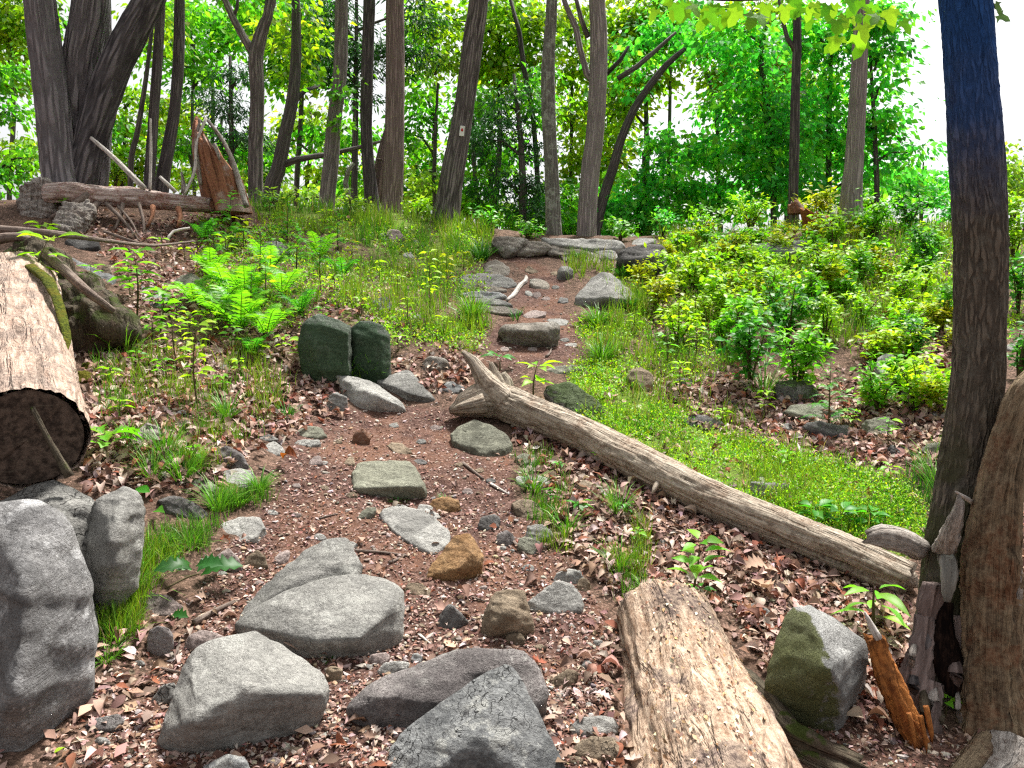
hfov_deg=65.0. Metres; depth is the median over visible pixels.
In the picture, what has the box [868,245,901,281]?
shrub
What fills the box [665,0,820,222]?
tree
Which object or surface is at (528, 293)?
rock
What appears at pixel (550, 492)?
seedling
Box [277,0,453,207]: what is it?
tree
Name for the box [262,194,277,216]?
seedling
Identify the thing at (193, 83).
tree
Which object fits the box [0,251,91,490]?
sawn log
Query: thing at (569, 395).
rock
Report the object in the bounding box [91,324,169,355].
grass tuft
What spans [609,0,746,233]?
tree
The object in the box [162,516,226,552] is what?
grass tuft
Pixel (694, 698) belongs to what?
rotten log
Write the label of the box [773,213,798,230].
shrub
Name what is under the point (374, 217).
grass
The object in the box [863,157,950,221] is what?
tree
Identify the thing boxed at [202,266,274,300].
fern
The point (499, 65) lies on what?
tree
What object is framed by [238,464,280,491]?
grass tuft
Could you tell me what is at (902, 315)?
shrub
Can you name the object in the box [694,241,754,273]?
shrub
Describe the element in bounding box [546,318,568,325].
rock
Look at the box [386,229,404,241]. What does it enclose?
rock
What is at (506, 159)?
tree
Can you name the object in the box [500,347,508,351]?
loose stone
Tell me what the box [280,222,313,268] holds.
conifer seedling
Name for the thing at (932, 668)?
tree
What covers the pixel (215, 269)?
fern
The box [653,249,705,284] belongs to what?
shrub
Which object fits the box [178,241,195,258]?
seedling
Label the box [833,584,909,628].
seedling
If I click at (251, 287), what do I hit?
conifer seedling
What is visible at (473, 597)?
twig
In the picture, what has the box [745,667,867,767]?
mossy branch
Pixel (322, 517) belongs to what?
twig
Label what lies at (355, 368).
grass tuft
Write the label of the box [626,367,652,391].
rock
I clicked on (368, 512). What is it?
rock
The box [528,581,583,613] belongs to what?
rock
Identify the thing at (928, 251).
shrub
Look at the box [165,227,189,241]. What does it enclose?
dead stick
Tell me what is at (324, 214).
seedling
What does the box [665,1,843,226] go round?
tree
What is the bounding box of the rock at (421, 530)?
[379,506,449,554]
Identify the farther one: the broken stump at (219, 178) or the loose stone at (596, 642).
the broken stump at (219, 178)
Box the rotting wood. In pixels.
[791,744,853,767]
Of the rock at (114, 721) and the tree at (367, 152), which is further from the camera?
the tree at (367, 152)
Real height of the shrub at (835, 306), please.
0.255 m
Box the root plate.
[16,177,57,217]
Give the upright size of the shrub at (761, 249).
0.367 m
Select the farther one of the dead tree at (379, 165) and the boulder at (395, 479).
the dead tree at (379, 165)
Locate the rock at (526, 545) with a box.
[517,537,545,554]
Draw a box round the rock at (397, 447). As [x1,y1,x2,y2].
[387,442,411,453]
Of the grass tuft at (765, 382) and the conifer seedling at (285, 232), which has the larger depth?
the conifer seedling at (285, 232)
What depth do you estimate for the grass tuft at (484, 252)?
9.64 m
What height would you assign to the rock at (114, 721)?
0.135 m
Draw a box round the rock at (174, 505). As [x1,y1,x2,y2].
[157,496,207,518]
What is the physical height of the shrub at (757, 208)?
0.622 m
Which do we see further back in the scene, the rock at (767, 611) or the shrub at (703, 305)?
the shrub at (703, 305)
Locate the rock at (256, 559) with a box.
[243,550,267,568]
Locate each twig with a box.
[151,665,180,672]
[171,637,180,658]
[192,600,234,625]
[319,513,337,518]
[354,549,407,555]
[388,555,403,563]
[418,633,429,642]
[462,461,483,479]
[465,596,485,601]
[490,482,509,494]
[513,540,527,558]
[547,686,567,714]
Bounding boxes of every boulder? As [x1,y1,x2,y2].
[0,480,94,558]
[0,499,98,752]
[85,486,145,616]
[157,631,329,753]
[235,574,404,657]
[346,648,548,727]
[351,460,426,498]
[388,664,565,767]
[574,272,639,307]
[616,244,670,278]
[745,240,811,262]
[765,605,867,731]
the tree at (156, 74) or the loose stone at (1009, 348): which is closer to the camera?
the loose stone at (1009, 348)
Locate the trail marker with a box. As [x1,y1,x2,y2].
[459,126,464,135]
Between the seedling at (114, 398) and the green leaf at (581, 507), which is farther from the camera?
the seedling at (114, 398)
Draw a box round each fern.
[162,276,224,302]
[174,284,242,317]
[182,218,218,239]
[186,285,269,332]
[191,247,231,277]
[193,260,255,291]
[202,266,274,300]
[233,303,298,334]
[236,332,274,355]
[243,239,300,265]
[249,264,316,295]
[275,289,315,314]
[294,231,340,256]
[321,257,362,276]
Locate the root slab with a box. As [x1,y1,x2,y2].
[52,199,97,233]
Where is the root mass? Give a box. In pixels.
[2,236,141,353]
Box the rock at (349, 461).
[344,457,354,466]
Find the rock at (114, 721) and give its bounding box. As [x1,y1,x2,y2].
[85,714,123,732]
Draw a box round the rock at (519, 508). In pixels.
[511,500,542,518]
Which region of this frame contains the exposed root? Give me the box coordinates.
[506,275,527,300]
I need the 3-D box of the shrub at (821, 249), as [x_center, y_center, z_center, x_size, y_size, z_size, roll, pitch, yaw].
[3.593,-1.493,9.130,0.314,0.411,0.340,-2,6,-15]
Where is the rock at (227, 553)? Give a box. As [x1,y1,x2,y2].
[217,548,242,571]
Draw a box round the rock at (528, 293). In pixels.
[525,291,532,296]
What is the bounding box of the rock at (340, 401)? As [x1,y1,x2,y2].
[327,392,347,411]
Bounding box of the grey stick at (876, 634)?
[864,611,881,640]
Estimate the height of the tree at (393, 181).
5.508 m
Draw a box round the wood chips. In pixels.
[0,221,968,767]
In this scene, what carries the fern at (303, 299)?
on the ground at (32, 756)
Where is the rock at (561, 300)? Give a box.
[557,297,567,303]
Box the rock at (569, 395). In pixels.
[543,382,605,420]
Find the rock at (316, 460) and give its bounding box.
[309,456,323,465]
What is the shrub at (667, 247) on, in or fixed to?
on the ground at (32, 756)
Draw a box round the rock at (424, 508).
[417,504,438,518]
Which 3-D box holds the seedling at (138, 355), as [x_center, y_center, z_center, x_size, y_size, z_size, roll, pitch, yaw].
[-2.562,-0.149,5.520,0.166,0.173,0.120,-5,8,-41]
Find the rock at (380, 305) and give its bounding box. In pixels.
[373,297,391,311]
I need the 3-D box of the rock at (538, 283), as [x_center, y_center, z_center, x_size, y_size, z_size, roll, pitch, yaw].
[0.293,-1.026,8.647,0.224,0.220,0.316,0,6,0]
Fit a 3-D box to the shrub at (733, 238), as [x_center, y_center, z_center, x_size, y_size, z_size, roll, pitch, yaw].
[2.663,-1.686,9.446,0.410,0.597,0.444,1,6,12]
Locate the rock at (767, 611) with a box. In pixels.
[749,603,769,614]
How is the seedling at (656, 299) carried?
on the ground at (32, 756)
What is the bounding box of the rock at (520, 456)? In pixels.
[514,453,536,465]
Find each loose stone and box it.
[94,737,110,744]
[105,688,112,693]
[126,746,134,753]
[135,660,144,665]
[218,571,227,575]
[255,580,263,584]
[266,757,280,765]
[290,746,304,753]
[292,483,300,487]
[292,512,300,517]
[314,533,326,540]
[319,485,328,489]
[346,492,357,497]
[389,423,398,427]
[416,439,426,443]
[430,425,440,429]
[454,462,462,466]
[462,488,472,493]
[475,468,483,472]
[486,478,495,483]
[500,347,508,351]
[500,557,509,561]
[521,564,533,570]
[528,347,536,351]
[534,644,542,649]
[560,338,568,341]
[567,756,582,763]
[593,640,602,645]
[780,423,792,429]
[1007,344,1015,350]
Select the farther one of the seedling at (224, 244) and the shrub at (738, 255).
the shrub at (738, 255)
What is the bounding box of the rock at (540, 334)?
[498,321,559,346]
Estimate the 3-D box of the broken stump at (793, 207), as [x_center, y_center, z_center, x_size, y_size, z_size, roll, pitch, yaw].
[3.768,-2.344,10.610,0.237,0.192,0.241,5,8,37]
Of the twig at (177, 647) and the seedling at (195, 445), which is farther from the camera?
the seedling at (195, 445)
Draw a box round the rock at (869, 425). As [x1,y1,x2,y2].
[861,417,895,437]
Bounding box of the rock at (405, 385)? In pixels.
[377,370,434,401]
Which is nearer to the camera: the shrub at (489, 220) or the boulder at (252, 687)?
the boulder at (252, 687)
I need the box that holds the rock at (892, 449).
[885,445,914,454]
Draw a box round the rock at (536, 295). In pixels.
[533,292,540,298]
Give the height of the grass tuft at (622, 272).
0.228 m
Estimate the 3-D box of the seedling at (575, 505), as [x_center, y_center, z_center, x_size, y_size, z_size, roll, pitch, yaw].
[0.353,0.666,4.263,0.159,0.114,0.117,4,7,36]
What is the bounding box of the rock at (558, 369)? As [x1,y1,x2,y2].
[546,365,585,374]
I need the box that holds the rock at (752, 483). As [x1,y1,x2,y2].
[749,481,788,499]
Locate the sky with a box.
[0,0,1023,235]
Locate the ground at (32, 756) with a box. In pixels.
[0,198,1023,767]
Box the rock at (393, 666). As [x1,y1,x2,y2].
[377,661,409,675]
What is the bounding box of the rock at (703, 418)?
[683,414,724,428]
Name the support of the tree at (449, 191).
on the ground at (32, 756)
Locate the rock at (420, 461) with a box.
[414,459,427,464]
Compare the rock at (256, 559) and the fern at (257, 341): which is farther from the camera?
the fern at (257, 341)
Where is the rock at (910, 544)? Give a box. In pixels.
[862,524,930,559]
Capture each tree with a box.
[0,0,69,199]
[0,43,40,199]
[23,0,166,186]
[23,1,146,168]
[108,81,186,192]
[112,1,199,186]
[113,0,267,142]
[128,0,243,195]
[137,89,247,190]
[143,6,164,189]
[155,0,184,192]
[174,55,294,167]
[189,128,322,186]
[196,0,310,202]
[200,0,359,205]
[230,0,380,203]
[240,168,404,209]
[247,100,375,205]
[275,113,407,202]
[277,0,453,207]
[296,0,377,207]
[360,0,379,211]
[373,3,468,214]
[375,45,456,203]
[375,128,384,205]
[381,0,404,213]
[403,36,460,210]
[403,184,513,227]
[404,0,586,228]
[422,0,557,197]
[432,0,487,222]
[433,74,578,230]
[433,86,531,226]
[479,0,579,234]
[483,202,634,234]
[537,0,623,225]
[540,27,667,207]
[541,0,561,235]
[562,0,606,236]
[565,0,743,235]
[567,0,708,208]
[576,120,722,236]
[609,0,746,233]
[648,0,1010,733]
[661,74,764,231]
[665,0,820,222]
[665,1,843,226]
[697,42,865,222]
[739,0,929,214]
[778,0,801,225]
[821,0,946,205]
[837,0,869,225]
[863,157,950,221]
[950,371,1023,767]
[1005,139,1023,214]
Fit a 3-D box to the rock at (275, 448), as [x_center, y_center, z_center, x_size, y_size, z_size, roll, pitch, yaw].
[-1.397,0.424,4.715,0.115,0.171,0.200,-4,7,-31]
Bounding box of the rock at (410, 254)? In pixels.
[403,252,413,257]
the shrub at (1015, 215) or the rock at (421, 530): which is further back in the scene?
the shrub at (1015, 215)
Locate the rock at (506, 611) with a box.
[481,589,534,637]
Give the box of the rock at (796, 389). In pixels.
[775,380,817,402]
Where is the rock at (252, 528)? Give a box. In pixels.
[221,516,266,542]
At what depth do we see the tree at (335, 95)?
11.73 m
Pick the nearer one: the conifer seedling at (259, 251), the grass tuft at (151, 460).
the grass tuft at (151, 460)
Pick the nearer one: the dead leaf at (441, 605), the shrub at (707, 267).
the dead leaf at (441, 605)
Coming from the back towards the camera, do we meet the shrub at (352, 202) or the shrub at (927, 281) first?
the shrub at (352, 202)
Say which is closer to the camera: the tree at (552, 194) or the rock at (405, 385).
the rock at (405, 385)
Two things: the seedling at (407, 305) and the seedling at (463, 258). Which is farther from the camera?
the seedling at (463, 258)
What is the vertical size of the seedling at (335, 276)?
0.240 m
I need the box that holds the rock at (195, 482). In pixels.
[182,476,214,493]
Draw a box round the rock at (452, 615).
[437,604,467,629]
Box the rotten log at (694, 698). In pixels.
[615,579,802,767]
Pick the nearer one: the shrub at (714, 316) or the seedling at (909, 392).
the seedling at (909, 392)
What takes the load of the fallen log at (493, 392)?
on the ground at (32, 756)
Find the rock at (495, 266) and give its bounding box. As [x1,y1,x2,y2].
[483,259,509,275]
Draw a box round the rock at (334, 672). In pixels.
[325,666,342,681]
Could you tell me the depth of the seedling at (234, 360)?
5.61 m
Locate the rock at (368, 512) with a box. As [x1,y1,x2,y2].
[357,507,375,518]
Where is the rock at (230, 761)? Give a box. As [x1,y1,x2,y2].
[203,754,249,767]
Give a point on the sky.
(1009, 35)
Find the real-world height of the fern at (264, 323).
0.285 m
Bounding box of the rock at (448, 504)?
[429,497,460,512]
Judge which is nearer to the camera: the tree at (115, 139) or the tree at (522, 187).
the tree at (522, 187)
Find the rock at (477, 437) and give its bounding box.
[450,419,512,456]
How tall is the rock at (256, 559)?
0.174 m
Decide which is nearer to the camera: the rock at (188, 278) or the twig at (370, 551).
the twig at (370, 551)
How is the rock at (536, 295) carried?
on the ground at (32, 756)
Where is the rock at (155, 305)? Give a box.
[134,283,169,307]
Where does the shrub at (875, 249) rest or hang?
on the ground at (32, 756)
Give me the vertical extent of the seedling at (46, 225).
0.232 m
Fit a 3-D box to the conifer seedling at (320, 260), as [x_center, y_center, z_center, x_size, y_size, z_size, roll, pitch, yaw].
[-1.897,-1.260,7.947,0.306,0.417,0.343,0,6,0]
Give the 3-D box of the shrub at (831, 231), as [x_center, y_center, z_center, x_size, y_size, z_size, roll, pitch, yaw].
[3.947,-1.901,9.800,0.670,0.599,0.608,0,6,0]
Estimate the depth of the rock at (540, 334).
6.79 m
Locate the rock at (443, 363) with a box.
[422,356,449,371]
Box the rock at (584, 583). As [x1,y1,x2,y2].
[576,577,590,591]
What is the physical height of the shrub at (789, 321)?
0.702 m
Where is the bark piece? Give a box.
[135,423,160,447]
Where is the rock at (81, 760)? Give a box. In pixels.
[76,758,92,764]
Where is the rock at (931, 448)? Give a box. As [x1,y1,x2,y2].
[921,442,939,454]
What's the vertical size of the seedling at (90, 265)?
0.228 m
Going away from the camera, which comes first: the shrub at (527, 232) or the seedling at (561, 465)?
the seedling at (561, 465)
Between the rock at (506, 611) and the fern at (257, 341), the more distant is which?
the fern at (257, 341)
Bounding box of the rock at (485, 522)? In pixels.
[477,514,500,530]
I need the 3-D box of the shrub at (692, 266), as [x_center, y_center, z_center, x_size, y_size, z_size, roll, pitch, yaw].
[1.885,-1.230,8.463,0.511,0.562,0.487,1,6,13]
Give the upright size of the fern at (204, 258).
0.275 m
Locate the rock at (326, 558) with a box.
[239,538,362,618]
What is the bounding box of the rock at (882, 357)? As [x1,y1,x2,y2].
[874,353,898,376]
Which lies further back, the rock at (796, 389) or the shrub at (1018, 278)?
the shrub at (1018, 278)
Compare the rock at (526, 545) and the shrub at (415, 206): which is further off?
the shrub at (415, 206)
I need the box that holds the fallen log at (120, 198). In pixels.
[41,182,213,240]
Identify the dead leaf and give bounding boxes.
[280,446,297,457]
[434,599,457,609]
[713,579,723,590]
[741,553,764,567]
[744,602,762,615]
[752,578,775,587]
[880,601,901,615]
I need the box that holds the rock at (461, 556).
[427,533,483,580]
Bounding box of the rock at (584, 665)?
[581,660,591,668]
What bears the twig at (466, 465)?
on the ground at (32, 756)
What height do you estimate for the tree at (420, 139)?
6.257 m
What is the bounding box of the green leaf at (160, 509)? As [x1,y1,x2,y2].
[153,505,164,512]
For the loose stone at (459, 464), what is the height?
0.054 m
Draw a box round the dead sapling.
[343,162,354,205]
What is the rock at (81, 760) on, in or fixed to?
on the ground at (32, 756)
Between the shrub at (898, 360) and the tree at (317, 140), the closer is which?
the shrub at (898, 360)
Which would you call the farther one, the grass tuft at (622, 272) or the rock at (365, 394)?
the grass tuft at (622, 272)
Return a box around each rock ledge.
[457,273,522,315]
[491,236,625,262]
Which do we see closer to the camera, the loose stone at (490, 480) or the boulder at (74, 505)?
the boulder at (74, 505)
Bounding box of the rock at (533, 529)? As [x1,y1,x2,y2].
[524,524,554,541]
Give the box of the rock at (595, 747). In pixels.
[572,736,621,761]
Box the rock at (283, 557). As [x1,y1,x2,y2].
[273,550,289,564]
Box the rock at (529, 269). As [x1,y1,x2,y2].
[525,266,537,273]
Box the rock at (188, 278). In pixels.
[175,273,200,285]
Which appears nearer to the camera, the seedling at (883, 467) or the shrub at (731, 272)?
the seedling at (883, 467)
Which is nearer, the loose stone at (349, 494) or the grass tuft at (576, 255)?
the loose stone at (349, 494)
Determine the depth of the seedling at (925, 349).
6.30 m
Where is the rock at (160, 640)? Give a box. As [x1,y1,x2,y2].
[147,626,173,655]
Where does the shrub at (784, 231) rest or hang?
on the ground at (32, 756)
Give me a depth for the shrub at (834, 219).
10.40 m
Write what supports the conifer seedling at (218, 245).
on the ground at (32, 756)
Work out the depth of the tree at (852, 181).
10.83 m
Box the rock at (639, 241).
[632,238,656,244]
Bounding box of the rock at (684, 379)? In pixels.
[670,378,692,386]
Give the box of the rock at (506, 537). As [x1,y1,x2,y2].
[495,530,514,545]
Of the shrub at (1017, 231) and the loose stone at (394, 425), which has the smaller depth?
the loose stone at (394, 425)
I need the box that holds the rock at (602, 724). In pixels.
[570,716,618,736]
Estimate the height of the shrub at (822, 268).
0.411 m
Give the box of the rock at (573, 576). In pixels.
[553,568,583,583]
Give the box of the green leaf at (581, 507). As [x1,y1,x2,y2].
[577,503,587,509]
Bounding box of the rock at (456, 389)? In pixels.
[442,382,464,393]
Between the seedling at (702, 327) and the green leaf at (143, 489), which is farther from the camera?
the seedling at (702, 327)
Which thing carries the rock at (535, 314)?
on the ground at (32, 756)
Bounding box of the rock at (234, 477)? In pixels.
[224,468,253,488]
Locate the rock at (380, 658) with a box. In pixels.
[369,652,389,664]
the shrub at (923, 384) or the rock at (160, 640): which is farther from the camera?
the shrub at (923, 384)
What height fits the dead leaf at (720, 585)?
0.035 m
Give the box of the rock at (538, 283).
[529,279,549,288]
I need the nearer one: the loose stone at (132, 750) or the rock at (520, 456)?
the loose stone at (132, 750)
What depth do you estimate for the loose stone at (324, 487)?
4.36 m
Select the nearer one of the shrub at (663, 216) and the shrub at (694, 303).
the shrub at (694, 303)
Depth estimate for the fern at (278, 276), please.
7.16 m
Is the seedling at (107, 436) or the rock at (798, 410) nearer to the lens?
the seedling at (107, 436)
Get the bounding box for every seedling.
[17,230,86,271]
[24,220,59,238]
[78,263,106,272]
[90,423,142,451]
[95,366,122,376]
[108,246,163,314]
[108,396,134,415]
[114,267,139,296]
[127,350,150,364]
[140,315,165,339]
[143,285,181,331]
[146,235,171,258]
[149,357,174,377]
[154,315,190,368]
[164,292,187,318]
[175,319,217,406]
[177,310,202,335]
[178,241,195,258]
[186,444,200,456]
[198,218,234,262]
[200,310,220,341]
[201,190,254,249]
[210,373,231,389]
[215,233,237,259]
[219,324,243,346]
[228,216,252,246]
[229,269,267,308]
[230,357,244,373]
[236,227,288,278]
[247,343,269,355]
[253,255,277,304]
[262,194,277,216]
[269,198,300,240]
[270,238,284,249]
[272,334,291,356]
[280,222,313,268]
[280,311,296,328]
[288,336,298,352]
[290,189,302,207]
[304,236,333,273]
[312,274,327,290]
[315,305,330,314]
[316,209,333,225]
[324,208,357,249]
[326,274,340,291]
[345,238,360,254]
[352,296,368,314]
[372,260,388,286]
[390,274,404,294]
[390,334,407,351]
[399,296,417,323]
[418,249,440,313]
[439,253,454,287]
[457,251,468,270]
[479,350,515,370]
[519,360,561,394]
[541,487,559,499]
[552,461,563,476]
[563,499,592,509]
[614,501,634,513]
[627,312,643,330]
[631,527,646,544]
[649,291,663,318]
[655,332,678,363]
[668,360,693,394]
[668,529,728,587]
[670,232,683,253]
[684,325,706,356]
[690,582,715,591]
[712,407,733,421]
[753,389,776,415]
[777,449,795,462]
[789,366,815,383]
[796,499,833,519]
[799,363,862,422]
[816,502,864,525]
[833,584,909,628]
[841,408,860,426]
[852,504,892,527]
[857,317,878,342]
[875,417,902,443]
[879,461,902,478]
[893,376,924,415]
[921,343,942,363]
[937,389,947,405]
[943,694,962,716]
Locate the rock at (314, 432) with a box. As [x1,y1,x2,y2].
[296,426,326,439]
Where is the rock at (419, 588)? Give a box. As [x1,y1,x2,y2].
[404,583,431,594]
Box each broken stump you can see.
[192,116,251,214]
[775,230,801,240]
[787,199,804,214]
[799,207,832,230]
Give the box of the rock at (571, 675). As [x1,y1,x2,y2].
[552,669,578,688]
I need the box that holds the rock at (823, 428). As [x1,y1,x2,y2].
[802,421,858,437]
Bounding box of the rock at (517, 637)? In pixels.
[505,632,524,645]
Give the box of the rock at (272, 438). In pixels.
[257,434,278,442]
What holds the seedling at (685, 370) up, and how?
on the ground at (32, 756)
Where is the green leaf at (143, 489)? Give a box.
[136,485,149,492]
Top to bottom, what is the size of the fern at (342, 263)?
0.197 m
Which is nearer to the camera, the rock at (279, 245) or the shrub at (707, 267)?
the shrub at (707, 267)
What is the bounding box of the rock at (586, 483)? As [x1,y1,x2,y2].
[576,480,596,493]
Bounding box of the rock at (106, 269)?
[101,265,112,274]
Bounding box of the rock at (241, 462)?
[215,446,248,468]
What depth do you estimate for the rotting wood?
2.69 m
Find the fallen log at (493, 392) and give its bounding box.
[449,350,918,597]
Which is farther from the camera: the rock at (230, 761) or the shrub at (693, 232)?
the shrub at (693, 232)
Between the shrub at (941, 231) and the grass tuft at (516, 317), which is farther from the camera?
the shrub at (941, 231)
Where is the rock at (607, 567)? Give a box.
[597,563,616,572]
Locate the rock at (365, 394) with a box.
[336,375,405,411]
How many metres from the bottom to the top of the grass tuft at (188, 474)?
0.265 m
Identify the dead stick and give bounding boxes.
[90,136,146,189]
[103,230,147,243]
[148,118,151,189]
[158,176,176,192]
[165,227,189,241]
[181,172,186,193]
[183,117,206,194]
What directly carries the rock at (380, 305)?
on the ground at (32, 756)
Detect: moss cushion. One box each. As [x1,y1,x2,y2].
[78,371,92,382]
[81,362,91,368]
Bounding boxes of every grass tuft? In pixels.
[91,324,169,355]
[95,630,132,666]
[98,599,152,645]
[99,544,190,609]
[107,415,148,436]
[118,448,185,483]
[133,415,204,456]
[143,524,186,563]
[147,440,223,481]
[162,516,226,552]
[180,471,255,511]
[202,390,251,420]
[224,482,259,507]
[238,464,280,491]
[277,399,308,418]
[338,355,363,376]
[447,291,494,320]
[461,238,506,260]
[510,307,524,320]
[510,467,562,493]
[540,504,590,535]
[565,248,586,257]
[574,301,617,325]
[581,333,627,363]
[586,479,646,514]
[588,534,656,573]
[610,262,632,278]
[618,290,644,307]
[624,572,667,590]
[713,349,810,397]
[892,440,936,490]
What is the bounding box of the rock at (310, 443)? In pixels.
[295,439,320,447]
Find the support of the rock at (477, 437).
on the ground at (32, 756)
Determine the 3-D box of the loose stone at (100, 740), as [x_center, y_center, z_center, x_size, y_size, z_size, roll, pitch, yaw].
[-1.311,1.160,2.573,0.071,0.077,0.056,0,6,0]
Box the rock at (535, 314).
[523,310,546,317]
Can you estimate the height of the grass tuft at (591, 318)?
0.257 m
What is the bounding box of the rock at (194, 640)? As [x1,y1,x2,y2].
[184,630,223,651]
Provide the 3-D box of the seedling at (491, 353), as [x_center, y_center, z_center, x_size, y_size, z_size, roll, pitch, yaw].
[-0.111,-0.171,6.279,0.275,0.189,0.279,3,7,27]
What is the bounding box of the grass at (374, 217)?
[88,187,952,643]
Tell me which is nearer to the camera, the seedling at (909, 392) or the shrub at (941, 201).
the seedling at (909, 392)
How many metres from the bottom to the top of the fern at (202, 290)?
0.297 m
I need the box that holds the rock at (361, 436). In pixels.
[352,428,370,444]
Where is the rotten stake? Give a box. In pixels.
[862,632,933,753]
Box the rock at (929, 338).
[906,326,931,340]
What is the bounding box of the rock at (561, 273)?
[557,266,572,279]
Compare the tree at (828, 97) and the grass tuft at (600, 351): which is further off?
the tree at (828, 97)
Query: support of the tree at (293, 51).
on the ground at (32, 756)
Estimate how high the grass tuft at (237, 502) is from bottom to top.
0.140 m
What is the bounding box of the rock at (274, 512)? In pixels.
[266,510,277,515]
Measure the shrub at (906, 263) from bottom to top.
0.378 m
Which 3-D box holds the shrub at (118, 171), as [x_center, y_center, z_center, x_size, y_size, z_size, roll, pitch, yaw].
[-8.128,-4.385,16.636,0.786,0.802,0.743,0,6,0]
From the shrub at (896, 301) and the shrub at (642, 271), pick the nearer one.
the shrub at (896, 301)
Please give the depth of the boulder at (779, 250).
9.39 m
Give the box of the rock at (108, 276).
[72,258,116,284]
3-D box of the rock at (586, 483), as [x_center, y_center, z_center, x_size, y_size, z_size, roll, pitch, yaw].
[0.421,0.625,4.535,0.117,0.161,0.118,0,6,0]
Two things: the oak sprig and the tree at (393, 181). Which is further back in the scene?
the tree at (393, 181)
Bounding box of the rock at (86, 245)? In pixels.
[65,239,100,250]
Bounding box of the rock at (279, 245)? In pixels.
[259,241,289,256]
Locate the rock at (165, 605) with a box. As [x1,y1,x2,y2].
[140,593,182,616]
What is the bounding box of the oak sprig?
[154,553,242,588]
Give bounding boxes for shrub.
[1,148,37,186]
[109,153,140,185]
[171,170,199,195]
[247,181,300,208]
[335,186,373,214]
[400,193,436,217]
[468,203,504,230]
[512,214,546,238]
[601,216,639,240]
[624,242,664,290]
[638,254,686,311]
[640,205,681,235]
[648,293,705,342]
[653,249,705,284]
[657,258,702,294]
[658,227,687,262]
[663,226,693,249]
[667,240,713,288]
[675,217,708,248]
[676,283,716,322]
[683,245,720,281]
[684,202,729,232]
[691,210,721,238]
[692,248,720,282]
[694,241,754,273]
[694,269,730,296]
[696,222,715,243]
[696,263,744,313]
[696,288,716,314]
[701,305,747,342]
[702,227,757,257]
[702,299,737,320]
[711,228,734,262]
[714,302,783,383]
[715,255,744,282]
[717,253,747,293]
[719,288,771,345]
[721,266,742,285]
[723,190,776,230]
[725,215,756,259]
[727,235,798,279]
[729,276,774,306]
[731,242,749,263]
[731,255,806,310]
[739,272,767,294]
[740,241,773,267]
[740,296,773,322]
[746,224,769,245]
[747,230,766,243]
[756,267,836,342]
[758,316,838,389]
[760,223,811,247]
[768,220,789,236]
[769,228,793,246]
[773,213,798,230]
[787,232,869,290]
[791,176,840,214]
[792,264,836,310]
[795,208,829,239]
[796,291,848,342]
[799,224,832,258]
[802,260,842,283]
[808,204,860,247]
[808,238,852,292]
[813,295,844,315]
[815,235,843,262]
[829,211,845,225]
[829,268,865,305]
[834,240,892,288]
[839,255,863,289]
[840,228,892,265]
[841,282,889,325]
[846,215,872,229]
[846,351,908,410]
[847,217,873,242]
[847,320,910,360]
[848,187,903,240]
[854,204,871,227]
[854,308,920,361]
[857,383,896,406]
[859,207,895,233]
[861,236,891,259]
[863,191,888,211]
[868,231,891,262]
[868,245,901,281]
[869,314,894,336]
[876,302,928,341]
[876,347,922,385]
[878,263,926,306]
[879,343,950,410]
[880,287,926,322]
[880,312,941,359]
[886,181,931,230]
[887,166,939,203]
[891,345,943,385]
[894,220,911,232]
[894,252,928,277]
[897,252,951,297]
[898,310,936,356]
[899,283,937,314]
[901,248,918,262]
[901,283,943,324]
[903,223,942,264]
[905,234,934,255]
[905,281,952,333]
[907,250,943,282]
[908,357,948,414]
[911,223,952,253]
[919,221,945,235]
[926,185,951,223]
[932,280,952,331]
[932,286,952,319]
[933,319,952,346]
[933,362,950,398]
[1007,161,1023,219]
[1007,188,1023,258]
[1007,321,1023,376]
[1009,250,1023,314]
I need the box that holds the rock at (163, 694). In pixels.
[151,683,175,703]
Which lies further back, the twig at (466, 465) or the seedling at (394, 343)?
the seedling at (394, 343)
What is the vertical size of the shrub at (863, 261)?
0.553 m
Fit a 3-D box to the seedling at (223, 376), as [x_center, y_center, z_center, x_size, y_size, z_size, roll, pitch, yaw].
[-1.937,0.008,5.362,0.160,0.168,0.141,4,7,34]
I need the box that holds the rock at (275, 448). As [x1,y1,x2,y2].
[266,441,285,455]
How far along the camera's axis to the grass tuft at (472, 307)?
7.22 m
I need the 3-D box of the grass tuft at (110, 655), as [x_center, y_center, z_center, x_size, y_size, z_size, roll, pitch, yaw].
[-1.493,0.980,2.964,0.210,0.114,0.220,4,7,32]
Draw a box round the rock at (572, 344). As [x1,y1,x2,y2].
[565,343,576,346]
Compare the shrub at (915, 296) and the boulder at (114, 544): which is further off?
the shrub at (915, 296)
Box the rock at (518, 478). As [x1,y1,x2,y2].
[516,476,551,488]
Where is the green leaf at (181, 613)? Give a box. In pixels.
[172,607,187,618]
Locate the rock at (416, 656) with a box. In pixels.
[410,653,421,662]
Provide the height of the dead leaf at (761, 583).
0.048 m
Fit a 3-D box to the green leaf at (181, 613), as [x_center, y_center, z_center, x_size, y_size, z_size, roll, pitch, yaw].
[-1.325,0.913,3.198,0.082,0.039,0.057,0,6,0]
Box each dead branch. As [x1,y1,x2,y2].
[0,225,194,246]
[0,232,30,243]
[39,248,115,313]
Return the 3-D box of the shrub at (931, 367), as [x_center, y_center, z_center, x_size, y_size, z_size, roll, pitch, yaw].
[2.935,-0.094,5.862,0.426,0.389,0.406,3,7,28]
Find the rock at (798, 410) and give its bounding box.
[782,403,842,421]

